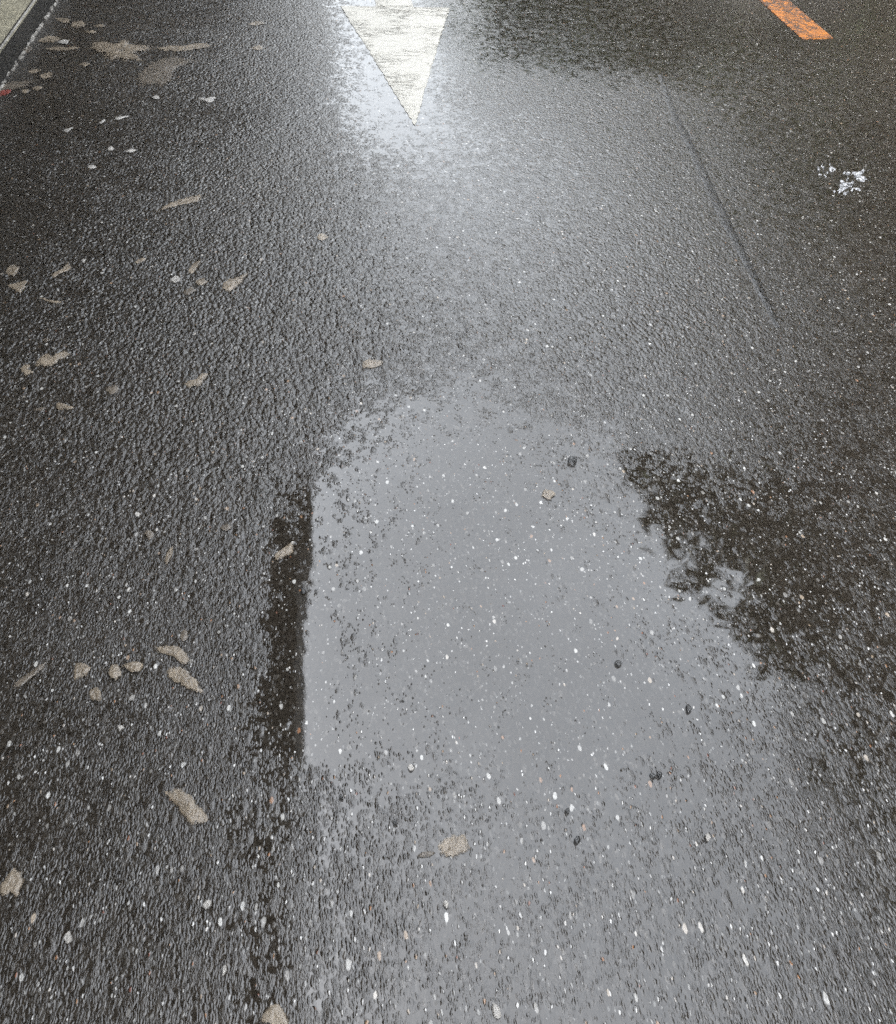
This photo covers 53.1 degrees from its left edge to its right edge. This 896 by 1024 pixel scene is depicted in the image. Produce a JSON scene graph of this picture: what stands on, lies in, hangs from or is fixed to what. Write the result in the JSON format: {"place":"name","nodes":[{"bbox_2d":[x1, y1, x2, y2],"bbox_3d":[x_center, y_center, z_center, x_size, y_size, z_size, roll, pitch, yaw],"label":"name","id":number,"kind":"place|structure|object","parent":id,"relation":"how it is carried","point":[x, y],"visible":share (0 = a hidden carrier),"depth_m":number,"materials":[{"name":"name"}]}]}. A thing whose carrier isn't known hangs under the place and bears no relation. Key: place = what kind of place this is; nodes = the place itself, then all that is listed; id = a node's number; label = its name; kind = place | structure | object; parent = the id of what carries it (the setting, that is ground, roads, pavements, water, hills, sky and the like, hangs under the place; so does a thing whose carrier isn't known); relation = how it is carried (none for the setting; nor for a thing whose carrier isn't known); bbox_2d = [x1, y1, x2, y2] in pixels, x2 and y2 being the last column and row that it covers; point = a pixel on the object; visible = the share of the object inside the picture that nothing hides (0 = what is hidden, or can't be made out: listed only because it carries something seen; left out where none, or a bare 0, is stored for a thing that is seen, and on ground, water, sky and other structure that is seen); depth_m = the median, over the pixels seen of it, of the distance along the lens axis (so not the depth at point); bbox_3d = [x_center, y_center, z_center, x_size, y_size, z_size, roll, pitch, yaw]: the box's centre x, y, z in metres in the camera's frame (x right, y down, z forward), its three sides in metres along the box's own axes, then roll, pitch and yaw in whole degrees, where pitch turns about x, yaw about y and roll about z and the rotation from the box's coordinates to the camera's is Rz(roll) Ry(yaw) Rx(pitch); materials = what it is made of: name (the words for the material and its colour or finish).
{"place":"outdoors","nodes":[
{"label":"outdoors","id":0,"kind":"place"},
{"bbox_2d":[0,0,895,1023],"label":"road","id":1,"kind":"structure","parent":0,"point":[520,272],"depth_m":1.96,"materials":[{"name":"grey asphalt"}]},
{"bbox_2d":[0,89,10,95],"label":"red scrap","id":2,"kind":"object","parent":1,"relation":"on","point":[5,92],"visible":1,"depth_m":3.49,"materials":[{"name":"red"}]},
{"bbox_2d":[0,868,23,895],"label":"mud patch","id":3,"kind":"object","parent":1,"relation":"on","point":[12,882],"visible":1,"depth_m":1.36,"materials":[{"name":"beige soil"}]},
{"bbox_2d":[6,265,18,275],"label":"mud patch","id":4,"kind":"object","parent":1,"relation":"on","point":[12,270],"visible":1,"depth_m":2.59,"materials":[{"name":"beige soil"}]},
{"bbox_2d":[8,280,26,292],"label":"mud patch","id":5,"kind":"object","parent":1,"relation":"on","point":[19,286],"visible":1,"depth_m":2.53,"materials":[{"name":"beige soil"}]},
{"bbox_2d":[0,80,35,90],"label":"mud patch","id":6,"kind":"object","parent":1,"relation":"on","point":[12,84],"visible":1,"depth_m":3.55,"materials":[{"name":"beige soil"}]},
{"bbox_2d":[20,364,33,375],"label":"mud patch","id":7,"kind":"object","parent":1,"relation":"on","point":[23,368],"visible":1,"depth_m":2.26,"materials":[{"name":"beige soil"}]},
{"bbox_2d":[23,46,31,52],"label":"mud patch","id":8,"kind":"object","parent":1,"relation":"on","point":[28,49],"visible":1,"depth_m":3.82,"materials":[{"name":"soil"}]},
{"bbox_2d":[13,662,45,686],"bbox_3d":[-0.760,0.297,1.631,0.018,0.004,0.080,29,51,23],"label":"mud patch","id":9,"kind":"object","parent":1,"relation":"on","point":[24,679],"visible":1,"depth_m":1.63,"materials":[{"name":"beige soil"}]},
{"bbox_2d":[29,69,40,72],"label":"mud patch","id":10,"kind":"object","parent":1,"relation":"on","point":[34,71],"visible":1,"depth_m":3.65,"materials":[{"name":"soil"}]},
{"bbox_2d":[33,86,41,90],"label":"mud patch","id":11,"kind":"object","parent":1,"relation":"on","point":[37,88],"visible":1,"depth_m":3.53,"materials":[{"name":"beige soil"}]},
{"bbox_2d":[40,72,52,78],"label":"mud patch","id":12,"kind":"object","parent":1,"relation":"on","point":[46,75],"visible":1,"depth_m":3.63,"materials":[{"name":"beige soil"}]},
{"bbox_2d":[38,36,59,41],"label":"mud patch","id":13,"kind":"object","parent":1,"relation":"on","point":[49,38],"visible":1,"depth_m":3.92,"materials":[{"name":"brown soil"}]},
{"bbox_2d":[41,298,60,302],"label":"mud patch","id":14,"kind":"object","parent":1,"relation":"on","point":[53,301],"visible":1,"depth_m":2.49,"materials":[{"name":"beige soil"}]},
{"bbox_2d":[35,351,69,365],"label":"mud patch","id":15,"kind":"object","parent":1,"relation":"on","point":[45,359],"visible":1,"depth_m":2.30,"materials":[{"name":"beige soil"}]},
{"bbox_2d":[51,263,70,276],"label":"mud patch","id":16,"kind":"object","parent":1,"relation":"on","point":[67,266],"visible":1,"depth_m":2.60,"materials":[{"name":"beige soil"}]},
{"bbox_2d":[55,18,69,22],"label":"mud patch","id":17,"kind":"object","parent":1,"relation":"on","point":[64,20],"visible":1,"depth_m":4.10,"materials":[{"name":"brown soil"}]},
{"bbox_2d":[48,46,77,50],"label":"mud patch","id":18,"kind":"object","parent":1,"relation":"on","point":[63,48],"visible":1,"depth_m":3.85,"materials":[{"name":"brown soil"}]},
{"bbox_2d":[58,39,68,43],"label":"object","id":19,"kind":"object","parent":1,"relation":"on","point":[64,41],"visible":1,"depth_m":3.90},
{"bbox_2d":[57,403,72,409],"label":"mud patch","id":20,"kind":"object","parent":1,"relation":"on","point":[61,406],"visible":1,"depth_m":2.17,"materials":[{"name":"beige soil"}]},
{"bbox_2d":[64,931,71,942],"bbox_3d":[-0.559,0.624,1.316,0.013,0.006,0.019,-23,51,-24],"label":"pale chip","id":21,"kind":"object","parent":1,"relation":"on","point":[67,937],"visible":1,"depth_m":1.31,"materials":[{"name":"white stone"}]},
{"bbox_2d":[71,21,84,26],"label":"mud patch","id":22,"kind":"object","parent":1,"relation":"on","point":[77,24],"visible":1,"depth_m":4.07,"materials":[{"name":"brown soil"}]},
{"bbox_2d":[73,663,90,678],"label":"mud patch","id":23,"kind":"object","parent":1,"relation":"on","point":[81,669],"visible":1,"depth_m":1.64,"materials":[{"name":"beige soil"}]},
{"bbox_2d":[89,687,100,699],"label":"mud patch","id":24,"kind":"object","parent":1,"relation":"on","point":[95,693],"visible":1,"depth_m":1.60,"materials":[{"name":"beige soil"}]},
{"bbox_2d":[106,385,117,393],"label":"mud patch","id":25,"kind":"object","parent":1,"relation":"on","point":[113,389],"visible":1,"depth_m":2.22,"materials":[{"name":"beige soil"}]},
{"bbox_2d":[108,664,120,679],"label":"mud patch","id":26,"kind":"object","parent":1,"relation":"on","point":[114,671],"visible":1,"depth_m":1.64,"materials":[{"name":"beige soil"}]},
{"bbox_2d":[91,39,150,60],"bbox_3d":[-1.423,-1.992,3.862,0.299,0.007,0.306,-2,45,-6],"label":"mud patch","id":27,"kind":"object","parent":1,"relation":"on","point":[123,49],"visible":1,"depth_m":3.86,"materials":[{"name":"brown soil"}]},
{"bbox_2d":[123,661,142,671],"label":"mud patch","id":28,"kind":"object","parent":1,"relation":"on","point":[134,666],"visible":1,"depth_m":1.65,"materials":[{"name":"beige soil"}]},
{"bbox_2d":[135,258,144,262],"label":"mud patch","id":29,"kind":"object","parent":1,"relation":"on","point":[139,260],"visible":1,"depth_m":2.66,"materials":[{"name":"beige soil"}]},
{"bbox_2d":[144,530,153,539],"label":"mud patch","id":30,"kind":"object","parent":1,"relation":"on","point":[149,534],"visible":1,"depth_m":1.89,"materials":[{"name":"beige soil"}]},
{"bbox_2d":[137,55,193,86],"bbox_3d":[-1.186,-1.834,3.722,0.192,0.003,0.424,9,45,5],"label":"mud patch","id":31,"kind":"object","parent":1,"relation":"on","point":[161,71],"visible":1,"depth_m":3.72,"materials":[{"name":"brown soil"}]},
{"bbox_2d":[165,547,172,562],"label":"mud patch","id":32,"kind":"object","parent":1,"relation":"on","point":[168,556],"visible":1,"depth_m":1.85,"materials":[{"name":"beige soil"}]},
{"bbox_2d":[156,645,188,663],"bbox_3d":[-0.511,0.264,1.679,0.092,0.004,0.031,21,48,17],"label":"mud patch","id":33,"kind":"object","parent":1,"relation":"on","point":[178,653],"visible":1,"depth_m":1.68,"materials":[{"name":"beige soil"}]},
{"bbox_2d":[171,275,179,282],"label":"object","id":34,"kind":"object","parent":1,"relation":"on","point":[174,279],"visible":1,"depth_m":2.59,"materials":[{"name":"grey stone"}]},
{"bbox_2d":[157,194,200,210],"bbox_3d":[-0.875,-1.008,2.920,0.201,0.003,0.052,-27,53,-27],"label":"mud patch","id":35,"kind":"object","parent":1,"relation":"on","point":[185,200],"visible":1,"depth_m":2.92,"materials":[{"name":"beige soil"}]},
{"bbox_2d":[157,43,208,51],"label":"mud patch","id":36,"kind":"object","parent":1,"relation":"on","point":[187,47],"visible":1,"depth_m":3.92,"materials":[{"name":"brown soil"}]},
{"bbox_2d":[180,629,187,641],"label":"mud patch","id":37,"kind":"object","parent":1,"relation":"on","point":[183,636],"visible":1,"depth_m":1.71,"materials":[{"name":"beige soil"}]},
{"bbox_2d":[167,666,202,692],"bbox_3d":[-0.479,0.306,1.637,0.093,0.005,0.034,31,51,25],"label":"mud patch","id":38,"kind":"object","parent":1,"relation":"on","point":[184,677],"visible":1,"depth_m":1.64,"materials":[{"name":"beige soil"}]},
{"bbox_2d":[165,789,207,823],"bbox_3d":[-0.429,0.479,1.467,0.100,0.006,0.034,36,53,28],"label":"mud patch","id":39,"kind":"object","parent":1,"relation":"on","point":[186,805],"visible":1,"depth_m":1.46,"materials":[{"name":"beige soil"}]},
{"bbox_2d":[183,287,195,294],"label":"mud patch","id":40,"kind":"object","parent":1,"relation":"on","point":[188,291],"visible":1,"depth_m":2.55,"materials":[{"name":"grey soil"}]},
{"bbox_2d":[189,261,199,272],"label":"mud patch","id":41,"kind":"object","parent":1,"relation":"on","point":[193,267],"visible":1,"depth_m":2.65,"materials":[{"name":"beige soil"}]},
{"bbox_2d":[185,373,207,386],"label":"mud patch","id":42,"kind":"object","parent":1,"relation":"on","point":[199,379],"visible":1,"depth_m":2.26,"materials":[{"name":"beige soil"}]},
{"bbox_2d":[196,278,206,284],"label":"mud patch","id":43,"kind":"object","parent":1,"relation":"on","point":[201,281],"visible":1,"depth_m":2.59,"materials":[{"name":"beige soil"}]},
{"bbox_2d":[202,899,211,908],"bbox_3d":[-0.365,0.593,1.357,0.016,0.006,0.017,-2,45,-6],"label":"pale chip","id":44,"kind":"object","parent":1,"relation":"on","point":[206,904],"visible":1,"depth_m":1.36,"materials":[{"name":"white stone"}]},
{"bbox_2d":[199,97,215,101],"bbox_3d":[-0.950,-1.625,3.525,0.075,0.006,0.056,-2,45,-6],"label":"pale chip","id":45,"kind":"object","parent":1,"relation":"on","point":[209,99],"visible":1,"depth_m":3.52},
{"bbox_2d":[222,965,226,975],"bbox_3d":[-0.323,0.660,1.293,0.008,0.007,0.018,-2,45,-6],"label":"pale chip","id":46,"kind":"object","parent":1,"relation":"on","point":[224,970],"visible":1,"depth_m":1.29,"materials":[{"name":"white stone"}]},
{"bbox_2d":[220,524,231,530],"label":"mud patch","id":47,"kind":"object","parent":1,"relation":"on","point":[225,527],"visible":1,"depth_m":1.91,"materials":[{"name":"beige soil"}]},
{"bbox_2d":[222,273,247,290],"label":"mud patch","id":48,"kind":"object","parent":1,"relation":"on","point":[230,284],"visible":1,"depth_m":2.59,"materials":[{"name":"beige soil"}]},
{"bbox_2d":[249,21,262,24],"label":"mud patch","id":49,"kind":"object","parent":1,"relation":"on","point":[256,23],"visible":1,"depth_m":4.18,"materials":[{"name":"brown soil"}]},
{"bbox_2d":[252,45,262,49],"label":"mud patch","id":50,"kind":"object","parent":1,"relation":"on","point":[258,47],"visible":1,"depth_m":3.96,"materials":[{"name":"brown soil"}]},
{"bbox_2d":[261,1004,288,1023],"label":"mud patch","id":51,"kind":"object","parent":1,"relation":"on","point":[274,1014],"visible":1,"depth_m":1.25,"materials":[{"name":"beige soil"}]},
{"bbox_2d":[275,543,292,559],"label":"mud patch","id":52,"kind":"object","parent":1,"relation":"on","point":[286,550],"visible":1,"depth_m":1.86,"materials":[{"name":"beige soil"}]},
{"bbox_2d":[317,233,327,240],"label":"mud patch","id":53,"kind":"object","parent":1,"relation":"on","point":[321,236],"visible":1,"depth_m":2.80,"materials":[{"name":"beige soil"}]},
{"bbox_2d":[363,359,381,367],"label":"mud patch","id":54,"kind":"object","parent":1,"relation":"on","point":[369,363],"visible":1,"depth_m":2.34,"materials":[{"name":"beige soil"}]},
{"bbox_2d":[340,0,448,125],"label":"road arrow","id":55,"kind":"object","parent":1,"relation":"on","point":[399,40],"visible":1,"depth_m":4.11,"materials":[{"name":"white paint"}]},
{"bbox_2d":[408,764,413,770],"bbox_3d":[-0.064,0.436,1.532,0.012,0.006,0.014,-26,52,-26],"label":"pale chip","id":56,"kind":"object","parent":1,"relation":"on","point":[410,767],"visible":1,"depth_m":1.53,"materials":[{"name":"white stone"}]},
{"bbox_2d":[419,851,434,856],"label":"mud patch","id":57,"kind":"object","parent":1,"relation":"on","point":[426,854],"visible":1,"depth_m":1.43,"materials":[{"name":"beige soil"}]},
{"bbox_2d":[443,900,448,907],"bbox_3d":[-0.002,0.600,1.373,0.011,0.006,0.014,-30,54,-29],"label":"pale chip","id":58,"kind":"object","parent":1,"relation":"on","point":[445,903],"visible":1,"depth_m":1.37,"materials":[{"name":"white stone"}]},
{"bbox_2d":[438,834,468,856],"bbox_3d":[0.009,0.536,1.440,0.060,0.003,0.038,-12,47,-15],"label":"mud patch","id":59,"kind":"object","parent":1,"relation":"on","point":[452,846],"visible":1,"depth_m":1.44,"materials":[{"name":"beige soil"}]},
{"bbox_2d":[492,1003,500,1017],"bbox_3d":[0.068,0.706,1.272,0.014,0.006,0.024,-2,45,-6],"label":"pale chip","id":60,"kind":"object","parent":1,"relation":"on","point":[496,1011],"visible":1,"depth_m":1.27,"materials":[{"name":"white stone"}]},
{"bbox_2d":[541,490,554,498],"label":"mud patch","id":61,"kind":"object","parent":1,"relation":"on","point":[548,494],"visible":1,"depth_m":2.02,"materials":[{"name":"beige soil"}]},
{"bbox_2d":[568,456,576,465],"bbox_3d":[0.292,-0.121,2.106,0.025,0.007,0.039,7,45,3],"label":"dark pebble","id":62,"kind":"object","parent":1,"relation":"on","point":[572,460],"visible":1,"depth_m":2.10,"materials":[{"name":"stone"}]},
{"bbox_2d":[574,836,579,842],"bbox_3d":[0.209,0.532,1.454,0.011,0.006,0.016,32,52,25],"label":"dark pebble","id":63,"kind":"object","parent":1,"relation":"on","point":[577,839],"visible":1,"depth_m":1.45,"materials":[{"name":"stone"}]},
{"bbox_2d":[615,660,621,666],"bbox_3d":[0.324,0.287,1.704,0.016,0.006,0.016,36,54,28],"label":"dark pebble","id":64,"kind":"object","parent":1,"relation":"on","point":[618,662],"visible":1,"depth_m":1.70,"materials":[{"name":"stone"}]},
{"bbox_2d":[686,704,691,711],"bbox_3d":[0.440,0.359,1.639,0.013,0.006,0.022,-2,45,-6],"label":"dark pebble","id":65,"kind":"object","parent":1,"relation":"on","point":[688,707],"visible":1,"depth_m":1.64,"materials":[{"name":"stone"}]},
{"bbox_2d":[705,833,710,841],"bbox_3d":[0.425,0.532,1.466,0.012,0.006,0.017,-2,45,-6],"label":"pale chip","id":66,"kind":"object","parent":1,"relation":"on","point":[707,836],"visible":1,"depth_m":1.47,"materials":[{"name":"white stone"}]},
{"bbox_2d":[658,74,781,327],"bbox_3d":[0.925,-1.224,3.246,0.053,0.002,1.970,1,45,-2],"label":"tar seam","id":67,"kind":"object","parent":1,"relation":"on","point":[720,210],"visible":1,"depth_m":3.07,"materials":[{"name":"asphalt"}]},
{"bbox_2d":[759,0,832,39],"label":"lane line","id":68,"kind":"object","parent":1,"relation":"on","point":[797,21],"visible":1,"depth_m":4.57,"materials":[{"name":"orange paint"}]},
{"bbox_2d":[817,163,866,194],"bbox_3d":[1.438,-1.210,3.260,0.176,0.004,0.262,11,46,7],"label":"white splash","id":69,"kind":"object","parent":1,"relation":"on","point":[857,175],"visible":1,"depth_m":3.27,"materials":[{"name":"white paint"}]},
{"label":"ground","id":70,"kind":"structure","parent":0,"visible":0},
{"bbox_2d":[0,0,57,89],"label":"kerb","id":71,"kind":"structure","parent":70,"relation":"on","point":[20,21],"depth_m":3.84,"materials":[{"name":"concrete"}]}
]}

